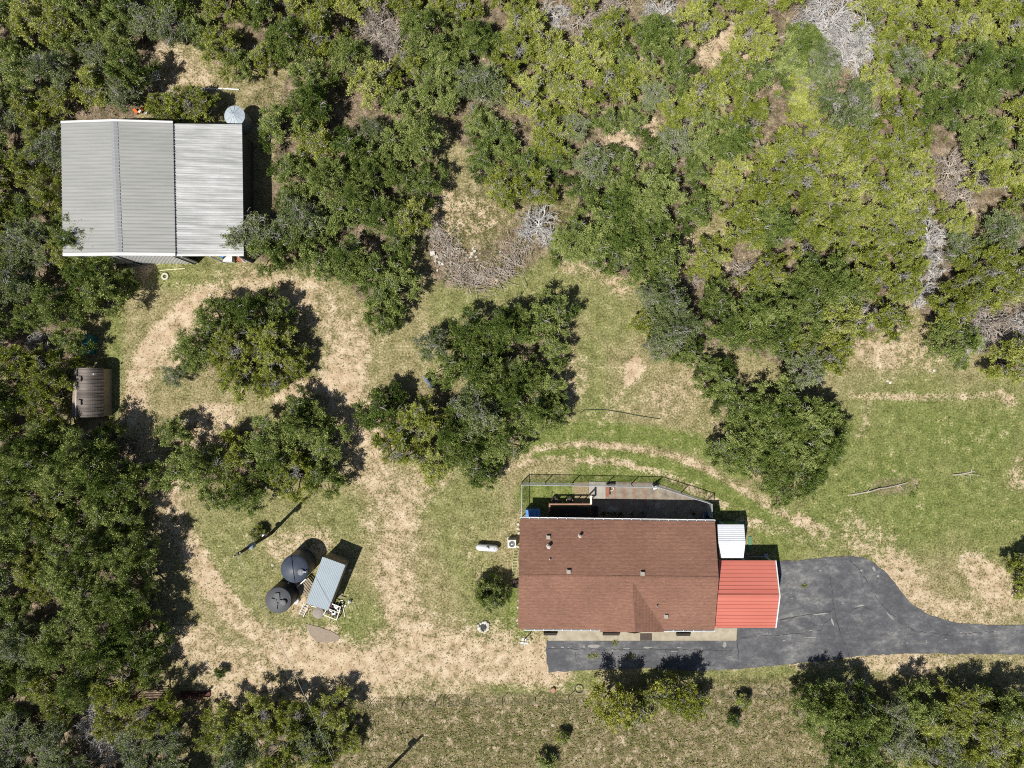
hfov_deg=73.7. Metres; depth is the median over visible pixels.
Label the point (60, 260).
juniper tree
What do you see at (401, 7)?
juniper tree
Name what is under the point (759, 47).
juniper tree
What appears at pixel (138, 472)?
live oak
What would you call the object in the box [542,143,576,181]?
live oak
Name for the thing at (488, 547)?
propane tank
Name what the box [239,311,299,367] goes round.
juniper tree
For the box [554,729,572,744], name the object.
shrub
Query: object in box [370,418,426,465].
juniper tree
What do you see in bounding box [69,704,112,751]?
dead tree
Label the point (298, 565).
water tank
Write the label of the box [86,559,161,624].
live oak
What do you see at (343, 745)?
juniper tree
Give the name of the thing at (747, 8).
juniper tree
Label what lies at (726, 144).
live oak
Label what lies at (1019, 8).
live oak
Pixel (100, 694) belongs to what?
juniper tree
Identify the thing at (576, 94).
juniper tree
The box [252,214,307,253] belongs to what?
lichen oak
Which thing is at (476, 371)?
live oak
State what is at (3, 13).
live oak
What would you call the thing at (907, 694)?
live oak
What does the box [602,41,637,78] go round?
live oak
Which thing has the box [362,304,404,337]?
live oak
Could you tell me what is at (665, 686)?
leafy shrub
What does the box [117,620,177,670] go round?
live oak
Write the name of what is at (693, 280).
dead tree
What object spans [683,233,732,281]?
juniper tree
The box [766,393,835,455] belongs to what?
live oak
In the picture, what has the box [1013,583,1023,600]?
juniper tree
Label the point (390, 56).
dead tree
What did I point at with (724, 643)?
driveway wear
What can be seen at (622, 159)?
live oak
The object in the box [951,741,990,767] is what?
lichen oak
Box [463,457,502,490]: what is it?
live oak
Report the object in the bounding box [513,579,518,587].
door step
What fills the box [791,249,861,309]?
live oak
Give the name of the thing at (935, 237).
dead tree
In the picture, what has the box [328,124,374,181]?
live oak
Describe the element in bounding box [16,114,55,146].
juniper tree
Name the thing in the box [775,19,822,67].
live oak
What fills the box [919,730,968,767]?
lichen oak
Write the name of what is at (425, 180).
live oak
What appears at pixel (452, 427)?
live oak
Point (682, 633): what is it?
planter box
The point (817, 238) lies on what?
juniper tree
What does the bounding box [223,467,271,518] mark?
live oak
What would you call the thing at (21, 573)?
juniper tree
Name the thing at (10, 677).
live oak
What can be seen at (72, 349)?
live oak
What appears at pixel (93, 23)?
live oak
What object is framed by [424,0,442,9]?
juniper tree
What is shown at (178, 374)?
lichen oak
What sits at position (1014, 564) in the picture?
juniper tree
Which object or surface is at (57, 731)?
lichen oak
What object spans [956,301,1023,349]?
dead tree
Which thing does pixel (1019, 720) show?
live oak
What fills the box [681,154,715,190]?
live oak
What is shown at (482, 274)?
brush pile
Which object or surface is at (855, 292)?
live oak
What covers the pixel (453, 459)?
live oak
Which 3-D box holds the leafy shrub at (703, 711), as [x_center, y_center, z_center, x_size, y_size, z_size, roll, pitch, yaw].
[15.890,27.495,58.627,2.472,2.833,2.534,6,90,0]
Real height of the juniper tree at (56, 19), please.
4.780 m
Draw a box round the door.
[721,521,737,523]
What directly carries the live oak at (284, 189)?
on the ground at (142, 314)
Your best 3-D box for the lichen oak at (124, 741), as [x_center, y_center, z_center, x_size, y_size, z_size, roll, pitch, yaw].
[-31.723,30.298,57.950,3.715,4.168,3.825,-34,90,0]
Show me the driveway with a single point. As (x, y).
(875, 630)
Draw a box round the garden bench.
[606,484,608,496]
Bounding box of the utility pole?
[233,532,272,556]
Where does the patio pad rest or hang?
on the ground at (142, 314)
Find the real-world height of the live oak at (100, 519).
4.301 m
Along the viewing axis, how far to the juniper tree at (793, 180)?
57.75 m
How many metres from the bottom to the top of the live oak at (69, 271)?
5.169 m
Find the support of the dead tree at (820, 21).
on the ground at (142, 314)
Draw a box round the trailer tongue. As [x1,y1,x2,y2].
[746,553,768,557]
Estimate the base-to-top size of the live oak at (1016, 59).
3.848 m
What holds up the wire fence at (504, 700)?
on the ground at (142, 314)
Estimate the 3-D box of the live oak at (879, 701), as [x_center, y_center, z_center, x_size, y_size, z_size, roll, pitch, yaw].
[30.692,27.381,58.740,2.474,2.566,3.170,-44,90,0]
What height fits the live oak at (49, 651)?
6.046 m
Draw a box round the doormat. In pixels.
[640,633,651,640]
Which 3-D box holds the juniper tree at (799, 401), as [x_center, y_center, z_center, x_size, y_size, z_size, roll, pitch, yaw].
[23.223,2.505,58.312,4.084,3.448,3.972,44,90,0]
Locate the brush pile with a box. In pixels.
[423,220,531,297]
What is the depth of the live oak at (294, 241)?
57.02 m
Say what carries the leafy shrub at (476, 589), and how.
on the ground at (142, 314)
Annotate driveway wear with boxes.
[551,566,1018,651]
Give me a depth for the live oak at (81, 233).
55.50 m
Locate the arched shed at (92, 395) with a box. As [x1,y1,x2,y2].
[71,368,111,416]
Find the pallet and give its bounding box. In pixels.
[296,576,313,596]
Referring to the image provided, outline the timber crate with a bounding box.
[323,602,341,619]
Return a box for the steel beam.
[180,691,210,696]
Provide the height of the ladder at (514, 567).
0.042 m
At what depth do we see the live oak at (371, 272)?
57.18 m
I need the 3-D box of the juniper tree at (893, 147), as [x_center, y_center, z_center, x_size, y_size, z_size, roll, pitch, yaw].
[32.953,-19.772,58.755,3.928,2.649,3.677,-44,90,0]
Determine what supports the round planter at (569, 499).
on the ground at (142, 314)
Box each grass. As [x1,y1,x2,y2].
[0,0,1023,767]
[36,7,1009,767]
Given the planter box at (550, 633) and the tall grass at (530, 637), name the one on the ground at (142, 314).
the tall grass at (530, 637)
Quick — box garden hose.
[580,409,658,418]
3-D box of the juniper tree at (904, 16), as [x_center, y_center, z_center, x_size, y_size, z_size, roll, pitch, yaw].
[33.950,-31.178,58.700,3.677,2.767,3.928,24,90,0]
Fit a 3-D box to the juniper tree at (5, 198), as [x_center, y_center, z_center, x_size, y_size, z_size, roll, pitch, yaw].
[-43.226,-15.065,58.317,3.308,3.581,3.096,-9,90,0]
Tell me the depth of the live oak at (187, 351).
57.37 m
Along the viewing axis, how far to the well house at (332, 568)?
57.84 m
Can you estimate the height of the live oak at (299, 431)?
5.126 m
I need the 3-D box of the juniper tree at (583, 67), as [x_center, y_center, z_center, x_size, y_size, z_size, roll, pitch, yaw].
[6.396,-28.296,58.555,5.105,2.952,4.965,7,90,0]
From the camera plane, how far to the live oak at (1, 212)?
57.65 m
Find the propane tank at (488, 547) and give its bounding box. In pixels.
[476,544,498,551]
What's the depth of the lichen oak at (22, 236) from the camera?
56.15 m
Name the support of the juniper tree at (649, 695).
on the ground at (142, 314)
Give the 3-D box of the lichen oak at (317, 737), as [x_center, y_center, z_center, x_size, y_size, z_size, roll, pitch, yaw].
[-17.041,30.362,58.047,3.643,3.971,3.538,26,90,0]
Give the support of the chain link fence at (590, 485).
on the ground at (142, 314)
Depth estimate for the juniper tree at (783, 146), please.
57.99 m
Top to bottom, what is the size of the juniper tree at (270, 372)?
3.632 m
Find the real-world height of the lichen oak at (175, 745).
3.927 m
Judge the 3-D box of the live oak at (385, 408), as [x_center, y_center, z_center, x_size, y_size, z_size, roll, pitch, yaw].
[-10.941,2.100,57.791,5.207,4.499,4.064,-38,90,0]
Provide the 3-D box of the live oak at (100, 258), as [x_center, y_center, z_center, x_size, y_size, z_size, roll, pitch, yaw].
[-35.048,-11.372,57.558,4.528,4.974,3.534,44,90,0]
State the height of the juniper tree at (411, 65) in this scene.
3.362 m
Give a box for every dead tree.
[21,330,61,363]
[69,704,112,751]
[86,723,122,766]
[351,0,401,65]
[367,13,422,69]
[368,38,402,74]
[423,217,447,246]
[516,192,559,247]
[538,0,570,29]
[562,3,601,38]
[589,0,634,22]
[641,0,681,30]
[683,270,701,293]
[728,258,752,289]
[789,0,861,46]
[803,28,839,61]
[813,6,884,67]
[837,33,876,79]
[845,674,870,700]
[856,302,882,330]
[861,100,879,127]
[900,210,953,259]
[906,271,938,310]
[910,202,934,226]
[912,245,952,283]
[933,143,970,190]
[938,175,978,215]
[954,306,996,356]
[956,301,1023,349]
[993,304,1023,341]
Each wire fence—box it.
[169,696,583,717]
[702,686,1023,699]
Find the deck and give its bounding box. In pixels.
[548,494,597,517]
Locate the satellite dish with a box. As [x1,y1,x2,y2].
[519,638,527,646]
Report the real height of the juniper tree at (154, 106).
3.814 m
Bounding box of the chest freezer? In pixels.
[223,256,235,262]
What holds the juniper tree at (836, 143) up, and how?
on the ground at (142, 314)
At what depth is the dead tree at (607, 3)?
59.61 m
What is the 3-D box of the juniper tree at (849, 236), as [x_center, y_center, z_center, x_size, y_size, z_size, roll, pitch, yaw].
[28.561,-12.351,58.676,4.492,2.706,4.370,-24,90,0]
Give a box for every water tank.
[265,580,298,612]
[281,549,315,582]
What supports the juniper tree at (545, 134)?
on the ground at (142, 314)
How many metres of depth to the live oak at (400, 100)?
57.17 m
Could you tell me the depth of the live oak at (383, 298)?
57.22 m
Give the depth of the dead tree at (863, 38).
59.03 m
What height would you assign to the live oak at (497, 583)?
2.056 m
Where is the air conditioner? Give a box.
[507,537,516,547]
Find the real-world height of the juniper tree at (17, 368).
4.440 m
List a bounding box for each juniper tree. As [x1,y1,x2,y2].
[0,0,48,47]
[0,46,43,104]
[0,152,21,199]
[0,190,30,222]
[0,227,31,270]
[0,342,51,398]
[0,407,20,442]
[2,144,59,189]
[4,91,52,129]
[8,546,47,587]
[12,383,67,420]
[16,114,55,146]
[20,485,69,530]
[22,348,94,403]
[23,404,79,451]
[24,168,61,212]
[24,669,72,714]
[25,574,53,605]
[29,1,87,51]
[33,84,73,122]
[39,699,81,730]
[42,232,91,270]
[69,63,126,110]
[85,661,150,716]
[91,706,131,743]
[123,687,188,739]
[144,92,181,123]
[160,80,204,123]
[179,85,220,123]
[192,719,225,756]
[198,698,260,753]
[199,0,251,23]
[199,22,244,84]
[206,325,257,381]
[209,427,257,488]
[214,354,269,404]
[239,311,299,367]
[242,691,293,741]
[250,39,285,75]
[253,358,299,397]
[256,724,311,767]
[266,448,322,505]
[275,0,316,22]
[276,694,326,743]
[280,339,313,377]
[292,6,353,55]
[292,117,342,163]
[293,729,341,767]
[302,0,337,19]
[313,684,357,734]
[327,724,363,757]
[330,0,380,26]
[343,57,403,115]
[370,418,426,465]
[385,0,423,19]
[387,45,430,90]
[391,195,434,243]
[394,393,447,444]
[408,433,453,488]
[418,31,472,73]
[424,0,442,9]
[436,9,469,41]
[437,0,484,17]
[482,160,528,212]
[488,26,542,78]
[489,0,531,20]
[500,70,556,121]
[505,0,547,47]
[512,163,560,206]
[521,103,576,159]
[529,25,579,77]
[534,64,570,107]
[555,78,594,120]
[560,25,614,80]
[567,0,598,16]
[585,61,642,116]
[590,4,637,57]
[627,307,657,341]
[629,59,663,90]
[633,679,667,715]
[655,92,698,139]
[668,0,727,48]
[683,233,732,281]
[687,66,733,119]
[700,0,724,14]
[704,171,737,205]
[708,144,754,188]
[710,50,747,95]
[716,201,772,250]
[717,88,769,138]
[722,0,772,36]
[725,5,779,68]
[731,168,791,222]
[734,246,789,295]
[751,126,800,187]
[771,393,806,413]
[772,73,821,116]
[773,0,804,11]
[776,155,821,212]
[777,104,836,150]
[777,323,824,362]
[780,207,834,262]
[793,184,844,226]
[798,140,842,191]
[807,327,852,375]
[809,118,850,160]
[810,290,874,357]
[819,214,864,265]
[820,154,878,203]
[831,112,890,166]
[831,193,873,229]
[844,247,893,304]
[846,0,892,35]
[848,57,898,105]
[856,188,904,241]
[857,217,902,257]
[863,25,907,69]
[864,300,914,344]
[867,160,909,206]
[867,260,926,305]
[869,135,916,178]
[880,0,916,25]
[880,85,923,138]
[881,4,928,43]
[885,208,927,242]
[887,229,932,284]
[889,115,935,159]
[891,144,938,187]
[893,168,940,221]
[897,0,936,18]
[901,730,957,767]
[904,693,956,749]
[914,5,969,60]
[925,287,978,336]
[931,200,978,245]
[931,696,971,744]
[933,0,975,17]
[933,675,995,725]
[938,267,993,307]
[947,7,995,57]
[950,239,1015,284]
[953,715,1018,767]
[956,144,1015,193]
[972,0,1022,34]
[977,330,1023,385]
[977,743,1023,767]
[981,1,1023,56]
[984,271,1023,315]
[988,151,1023,193]
[996,250,1023,303]
[997,94,1023,142]
[998,708,1023,757]
[1000,181,1023,228]
[1002,552,1023,586]
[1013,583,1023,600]
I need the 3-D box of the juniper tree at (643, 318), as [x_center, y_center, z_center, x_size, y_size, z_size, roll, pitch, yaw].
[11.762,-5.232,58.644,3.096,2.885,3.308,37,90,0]
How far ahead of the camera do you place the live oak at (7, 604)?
57.84 m
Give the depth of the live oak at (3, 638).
57.33 m
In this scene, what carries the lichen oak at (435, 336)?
on the ground at (142, 314)
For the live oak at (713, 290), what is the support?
on the ground at (142, 314)
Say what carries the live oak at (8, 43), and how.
on the ground at (142, 314)
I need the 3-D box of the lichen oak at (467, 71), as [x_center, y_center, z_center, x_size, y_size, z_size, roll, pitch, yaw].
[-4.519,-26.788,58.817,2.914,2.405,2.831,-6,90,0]
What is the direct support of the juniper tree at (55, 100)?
on the ground at (142, 314)
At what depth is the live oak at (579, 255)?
57.77 m
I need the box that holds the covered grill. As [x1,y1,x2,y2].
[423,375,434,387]
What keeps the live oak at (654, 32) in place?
on the ground at (142, 314)
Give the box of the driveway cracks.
[549,560,993,668]
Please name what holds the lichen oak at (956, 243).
on the ground at (142, 314)
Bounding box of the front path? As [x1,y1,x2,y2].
[548,628,736,640]
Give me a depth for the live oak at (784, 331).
56.91 m
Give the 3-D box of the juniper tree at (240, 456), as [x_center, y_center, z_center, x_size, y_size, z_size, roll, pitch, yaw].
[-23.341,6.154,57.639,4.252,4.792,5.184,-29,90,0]
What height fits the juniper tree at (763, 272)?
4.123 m
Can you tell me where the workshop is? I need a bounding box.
[60,119,252,264]
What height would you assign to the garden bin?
1.510 m
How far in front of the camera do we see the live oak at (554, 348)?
57.84 m
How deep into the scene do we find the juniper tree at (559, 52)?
58.11 m
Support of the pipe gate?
on the ground at (142, 314)
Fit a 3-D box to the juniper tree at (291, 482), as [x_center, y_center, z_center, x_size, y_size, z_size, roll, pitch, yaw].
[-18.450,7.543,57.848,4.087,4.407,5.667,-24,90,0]
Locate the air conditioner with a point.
(511, 542)
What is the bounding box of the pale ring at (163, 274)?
[161,273,168,279]
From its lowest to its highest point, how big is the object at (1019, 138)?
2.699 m
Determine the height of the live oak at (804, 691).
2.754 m
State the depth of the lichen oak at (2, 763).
57.00 m
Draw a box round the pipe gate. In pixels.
[130,691,205,701]
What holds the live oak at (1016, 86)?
on the ground at (142, 314)
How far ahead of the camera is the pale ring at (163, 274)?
59.84 m
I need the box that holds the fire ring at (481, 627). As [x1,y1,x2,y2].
[477,620,489,632]
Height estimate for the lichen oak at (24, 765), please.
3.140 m
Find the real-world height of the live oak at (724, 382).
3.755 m
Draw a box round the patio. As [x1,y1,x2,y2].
[591,482,711,518]
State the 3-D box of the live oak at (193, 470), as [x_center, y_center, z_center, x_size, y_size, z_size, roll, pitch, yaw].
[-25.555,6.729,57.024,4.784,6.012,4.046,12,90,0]
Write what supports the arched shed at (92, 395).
on the ground at (142, 314)
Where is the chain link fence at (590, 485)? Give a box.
[521,482,712,517]
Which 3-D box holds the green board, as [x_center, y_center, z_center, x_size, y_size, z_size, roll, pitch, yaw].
[20.907,14.056,59.970,0.280,0.060,1.300,0,90,0]
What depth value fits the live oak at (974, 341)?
56.73 m
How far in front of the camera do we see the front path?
59.95 m
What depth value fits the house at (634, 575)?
56.54 m
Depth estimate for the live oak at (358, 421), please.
58.31 m
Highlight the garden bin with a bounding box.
[77,334,97,353]
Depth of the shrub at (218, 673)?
59.25 m
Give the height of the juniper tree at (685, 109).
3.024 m
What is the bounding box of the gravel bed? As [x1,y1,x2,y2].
[574,482,588,502]
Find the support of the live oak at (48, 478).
on the ground at (142, 314)
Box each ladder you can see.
[299,602,308,616]
[511,550,518,584]
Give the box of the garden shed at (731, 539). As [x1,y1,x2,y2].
[717,521,744,557]
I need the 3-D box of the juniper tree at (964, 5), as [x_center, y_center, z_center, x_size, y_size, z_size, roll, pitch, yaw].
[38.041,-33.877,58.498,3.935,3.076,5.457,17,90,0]
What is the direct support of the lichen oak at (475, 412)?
on the ground at (142, 314)
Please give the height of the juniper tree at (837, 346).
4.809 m
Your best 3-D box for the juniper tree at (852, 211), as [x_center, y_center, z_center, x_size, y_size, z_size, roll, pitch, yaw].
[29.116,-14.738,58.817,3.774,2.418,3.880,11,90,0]
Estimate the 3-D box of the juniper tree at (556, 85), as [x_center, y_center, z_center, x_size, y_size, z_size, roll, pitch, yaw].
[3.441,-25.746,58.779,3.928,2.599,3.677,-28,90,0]
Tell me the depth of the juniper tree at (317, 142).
57.22 m
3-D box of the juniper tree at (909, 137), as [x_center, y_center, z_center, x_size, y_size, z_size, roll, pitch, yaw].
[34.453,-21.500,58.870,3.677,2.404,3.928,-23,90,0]
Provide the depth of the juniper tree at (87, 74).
57.13 m
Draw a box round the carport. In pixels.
[715,556,780,627]
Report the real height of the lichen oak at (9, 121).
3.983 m
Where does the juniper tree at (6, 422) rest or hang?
on the ground at (142, 314)
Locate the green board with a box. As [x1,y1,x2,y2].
[748,537,751,550]
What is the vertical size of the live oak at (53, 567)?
6.681 m
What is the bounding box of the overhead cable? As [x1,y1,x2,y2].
[237,555,335,766]
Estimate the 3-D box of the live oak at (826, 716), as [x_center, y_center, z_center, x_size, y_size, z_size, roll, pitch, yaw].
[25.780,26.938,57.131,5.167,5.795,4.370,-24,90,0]
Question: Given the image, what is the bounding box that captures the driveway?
[546,556,1023,672]
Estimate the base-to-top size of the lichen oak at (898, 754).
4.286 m
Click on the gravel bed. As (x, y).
(581, 493)
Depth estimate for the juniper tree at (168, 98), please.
57.51 m
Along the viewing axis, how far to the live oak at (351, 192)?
56.61 m
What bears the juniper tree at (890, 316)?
on the ground at (142, 314)
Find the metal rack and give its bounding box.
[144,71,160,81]
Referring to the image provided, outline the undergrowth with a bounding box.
[0,0,1023,767]
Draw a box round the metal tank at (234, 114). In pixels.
[224,105,252,133]
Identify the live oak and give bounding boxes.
[0,0,28,30]
[0,34,25,70]
[0,79,27,109]
[0,114,13,161]
[0,204,8,219]
[0,310,22,342]
[0,377,27,418]
[0,419,64,486]
[0,463,40,501]
[0,494,41,550]
[0,528,29,567]
[0,589,33,625]
[0,622,25,661]
[0,661,30,692]
[0,674,27,720]
[8,188,46,222]
[10,302,51,333]
[13,664,48,697]
[19,617,88,674]
[22,449,88,512]
[26,278,88,328]
[31,519,63,551]
[34,538,104,601]
[38,208,62,251]
[42,0,100,22]
[42,423,120,484]
[47,31,85,67]
[47,122,60,147]
[47,499,96,550]
[48,318,98,356]
[51,565,113,635]
[53,214,96,265]
[53,665,115,717]
[58,257,108,304]
[62,448,133,510]
[64,520,130,575]
[65,297,104,329]
[71,0,108,43]
[71,228,95,260]
[71,236,117,273]
[72,617,147,680]
[75,271,130,319]
[76,256,130,291]
[78,495,129,535]
[86,0,122,22]
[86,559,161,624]
[87,419,128,463]
[97,19,139,51]
[98,47,163,92]
[99,0,147,31]
[105,601,170,646]
[107,526,162,578]
[111,267,143,295]
[114,493,151,533]
[115,459,161,501]
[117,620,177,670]
[130,656,166,689]
[144,0,196,28]
[148,445,202,492]
[152,415,197,453]
[167,326,212,374]
[176,441,235,490]
[183,11,213,50]
[192,295,235,346]
[195,473,233,512]
[222,47,256,83]
[223,289,282,339]
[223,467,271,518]
[238,0,276,32]
[239,413,302,465]
[245,228,290,277]
[255,284,298,322]
[256,438,308,486]
[257,101,301,154]
[263,13,322,67]
[266,148,314,196]
[272,177,310,209]
[272,399,331,449]
[279,77,333,134]
[279,383,315,423]
[281,224,322,273]
[285,48,342,95]
[296,455,349,502]
[298,232,347,281]
[304,416,354,472]
[305,154,345,205]
[317,196,359,239]
[325,35,376,82]
[325,232,376,286]
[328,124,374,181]
[334,172,380,221]
[349,147,399,195]
[349,250,398,291]
[350,380,405,433]
[355,404,387,431]
[356,193,407,238]
[356,279,409,329]
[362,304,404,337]
[367,126,409,162]
[371,260,422,301]
[376,89,421,133]
[381,230,416,268]
[381,382,409,409]
[389,160,422,197]
[391,110,447,166]
[398,3,451,56]
[403,65,462,117]
[409,158,450,209]
[424,337,467,391]
[434,405,472,454]
[438,426,495,477]
[446,304,495,358]
[453,17,502,60]
[459,329,506,365]
[459,344,504,399]
[462,105,497,147]
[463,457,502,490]
[464,138,507,185]
[473,413,531,466]
[474,579,512,612]
[479,367,530,422]
[480,118,517,161]
[480,301,535,355]
[487,573,507,597]
[498,351,544,396]
[501,140,547,179]
[512,392,566,437]
[516,295,563,348]
[529,285,580,330]
[534,360,568,403]
[539,325,570,366]
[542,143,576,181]
[546,389,570,426]
[548,228,579,267]
[551,214,592,264]
[559,174,600,217]
[577,217,620,276]
[578,194,621,243]
[587,104,625,136]
[590,212,651,263]
[593,166,624,202]
[598,180,649,237]
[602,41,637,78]
[605,142,641,186]
[606,242,658,289]
[617,100,650,137]
[623,169,687,229]
[624,212,681,256]
[633,11,680,66]
[636,135,678,185]
[643,236,693,288]
[658,37,700,78]
[662,65,692,102]
[667,336,706,368]
[674,187,723,239]
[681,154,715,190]
[682,125,721,170]
[689,104,718,139]
[691,354,726,380]
[691,356,736,402]
[697,275,735,322]
[697,301,755,351]
[701,117,754,161]
[701,420,766,479]
[707,383,761,423]
[710,439,746,468]
[722,408,767,454]
[733,58,774,94]
[736,281,792,340]
[736,393,799,444]
[739,451,788,496]
[742,419,818,486]
[746,200,803,250]
[747,315,801,361]
[753,370,804,412]
[763,475,794,510]
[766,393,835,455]
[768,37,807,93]
[768,425,816,456]
[769,274,820,328]
[774,458,829,502]
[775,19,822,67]
[788,678,850,737]
[789,683,818,715]
[790,292,836,345]
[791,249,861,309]
[797,423,849,477]
[803,398,845,436]
[809,727,876,767]
[822,418,855,453]
[823,679,879,742]
[827,275,876,321]
[838,698,893,758]
[853,683,884,714]
[863,736,898,767]
[895,677,946,728]
[900,53,960,98]
[917,87,972,134]
[924,317,986,370]
[947,34,1005,79]
[955,60,1008,118]
[957,113,1009,163]
[970,684,1022,734]
[975,41,1023,94]
[987,688,1023,731]
[1010,73,1023,92]
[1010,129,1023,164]
[1011,0,1023,29]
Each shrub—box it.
[213,664,225,679]
[248,524,264,540]
[473,578,493,601]
[535,749,557,767]
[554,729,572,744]
[583,678,635,734]
[621,690,654,732]
[648,671,685,704]
[666,680,704,724]
[686,689,712,719]
[726,712,741,728]
[734,692,752,710]
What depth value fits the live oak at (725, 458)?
57.96 m
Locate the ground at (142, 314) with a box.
[0,0,1023,767]
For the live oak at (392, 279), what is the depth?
57.34 m
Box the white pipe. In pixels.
[201,88,238,89]
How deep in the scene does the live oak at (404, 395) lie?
58.36 m
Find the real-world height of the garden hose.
0.069 m
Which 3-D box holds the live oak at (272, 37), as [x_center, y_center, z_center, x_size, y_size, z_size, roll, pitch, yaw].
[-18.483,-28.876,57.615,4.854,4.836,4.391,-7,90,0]
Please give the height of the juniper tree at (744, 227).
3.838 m
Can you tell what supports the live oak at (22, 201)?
on the ground at (142, 314)
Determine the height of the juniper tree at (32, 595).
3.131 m
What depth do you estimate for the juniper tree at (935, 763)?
56.92 m
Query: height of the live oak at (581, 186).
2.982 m
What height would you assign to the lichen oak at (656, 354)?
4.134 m
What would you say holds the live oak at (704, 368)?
on the ground at (142, 314)
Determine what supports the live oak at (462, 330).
on the ground at (142, 314)
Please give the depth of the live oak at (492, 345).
57.55 m
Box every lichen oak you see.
[0,100,19,132]
[0,216,53,270]
[0,252,44,306]
[0,286,13,308]
[0,339,6,364]
[0,481,17,511]
[0,562,12,591]
[0,613,48,669]
[0,704,37,757]
[0,732,28,767]
[0,746,19,767]
[15,46,75,95]
[15,761,37,767]
[17,126,61,169]
[20,718,72,764]
[36,752,73,767]
[55,754,91,767]
[72,41,110,70]
[100,70,145,114]
[112,725,158,766]
[121,751,158,767]
[124,2,161,39]
[141,721,187,759]
[151,3,192,50]
[157,752,188,767]
[160,364,187,388]
[213,729,263,767]
[220,211,268,257]
[220,214,259,258]
[236,323,262,347]
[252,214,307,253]
[271,193,327,249]
[290,722,330,763]
[356,115,390,149]
[410,326,449,362]
[445,57,474,86]
[446,379,504,439]
[452,60,508,116]
[560,108,592,144]
[570,140,616,188]
[635,276,667,311]
[636,271,693,326]
[639,80,669,113]
[640,325,680,365]
[648,302,705,353]
[654,124,691,158]
[781,343,827,390]
[801,35,843,87]
[811,75,880,135]
[880,691,915,731]
[880,715,932,766]
[889,42,927,80]
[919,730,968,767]
[943,226,985,269]
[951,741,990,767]
[972,206,1023,263]
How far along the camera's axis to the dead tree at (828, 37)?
59.53 m
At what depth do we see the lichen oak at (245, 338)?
58.11 m
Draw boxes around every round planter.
[551,497,557,502]
[566,497,572,502]
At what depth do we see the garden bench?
59.52 m
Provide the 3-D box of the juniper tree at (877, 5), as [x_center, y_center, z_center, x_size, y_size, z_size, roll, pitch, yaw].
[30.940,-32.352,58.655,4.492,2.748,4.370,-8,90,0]
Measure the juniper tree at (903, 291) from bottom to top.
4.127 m
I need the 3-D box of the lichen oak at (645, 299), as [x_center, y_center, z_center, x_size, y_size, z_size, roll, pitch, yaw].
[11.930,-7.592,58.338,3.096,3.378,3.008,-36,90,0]
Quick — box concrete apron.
[306,624,339,642]
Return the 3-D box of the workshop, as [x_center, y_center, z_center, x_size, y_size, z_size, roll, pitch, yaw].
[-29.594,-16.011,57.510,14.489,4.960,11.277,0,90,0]
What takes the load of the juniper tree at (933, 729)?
on the ground at (142, 314)
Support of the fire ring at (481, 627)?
on the ground at (142, 314)
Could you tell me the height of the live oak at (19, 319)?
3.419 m
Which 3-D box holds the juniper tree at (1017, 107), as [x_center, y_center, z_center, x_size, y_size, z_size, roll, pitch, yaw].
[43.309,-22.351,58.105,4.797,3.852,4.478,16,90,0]
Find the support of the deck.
on the ground at (142, 314)
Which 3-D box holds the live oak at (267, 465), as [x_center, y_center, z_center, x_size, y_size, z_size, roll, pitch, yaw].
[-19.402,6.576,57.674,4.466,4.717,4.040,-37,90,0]
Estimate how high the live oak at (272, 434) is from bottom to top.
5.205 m
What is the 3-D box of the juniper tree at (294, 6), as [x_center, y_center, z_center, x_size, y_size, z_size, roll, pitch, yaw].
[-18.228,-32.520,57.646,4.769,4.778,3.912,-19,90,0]
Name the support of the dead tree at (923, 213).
on the ground at (142, 314)
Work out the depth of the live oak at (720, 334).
56.68 m
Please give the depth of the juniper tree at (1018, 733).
57.23 m
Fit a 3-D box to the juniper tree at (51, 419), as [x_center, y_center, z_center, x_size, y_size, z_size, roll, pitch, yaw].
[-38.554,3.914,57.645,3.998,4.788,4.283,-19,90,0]
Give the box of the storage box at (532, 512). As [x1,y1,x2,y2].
[526,508,539,516]
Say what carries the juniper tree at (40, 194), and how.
on the ground at (142, 314)
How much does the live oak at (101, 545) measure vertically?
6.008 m
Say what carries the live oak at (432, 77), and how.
on the ground at (142, 314)
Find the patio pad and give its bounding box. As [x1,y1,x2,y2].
[589,482,605,498]
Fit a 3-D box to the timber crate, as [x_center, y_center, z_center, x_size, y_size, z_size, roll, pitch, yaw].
[-15.611,19.780,59.683,1.303,0.634,1.314,24,90,0]
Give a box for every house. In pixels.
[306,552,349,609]
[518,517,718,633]
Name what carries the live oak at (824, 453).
on the ground at (142, 314)
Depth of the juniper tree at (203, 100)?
57.79 m
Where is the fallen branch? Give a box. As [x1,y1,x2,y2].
[952,469,978,483]
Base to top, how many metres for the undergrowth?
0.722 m
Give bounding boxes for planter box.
[544,632,556,634]
[603,632,619,634]
[676,632,689,635]
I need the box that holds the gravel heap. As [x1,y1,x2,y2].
[312,607,324,618]
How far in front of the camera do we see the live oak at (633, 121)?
58.41 m
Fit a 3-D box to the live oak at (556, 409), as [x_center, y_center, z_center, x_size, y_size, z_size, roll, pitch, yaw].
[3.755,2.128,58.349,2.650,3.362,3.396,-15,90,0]

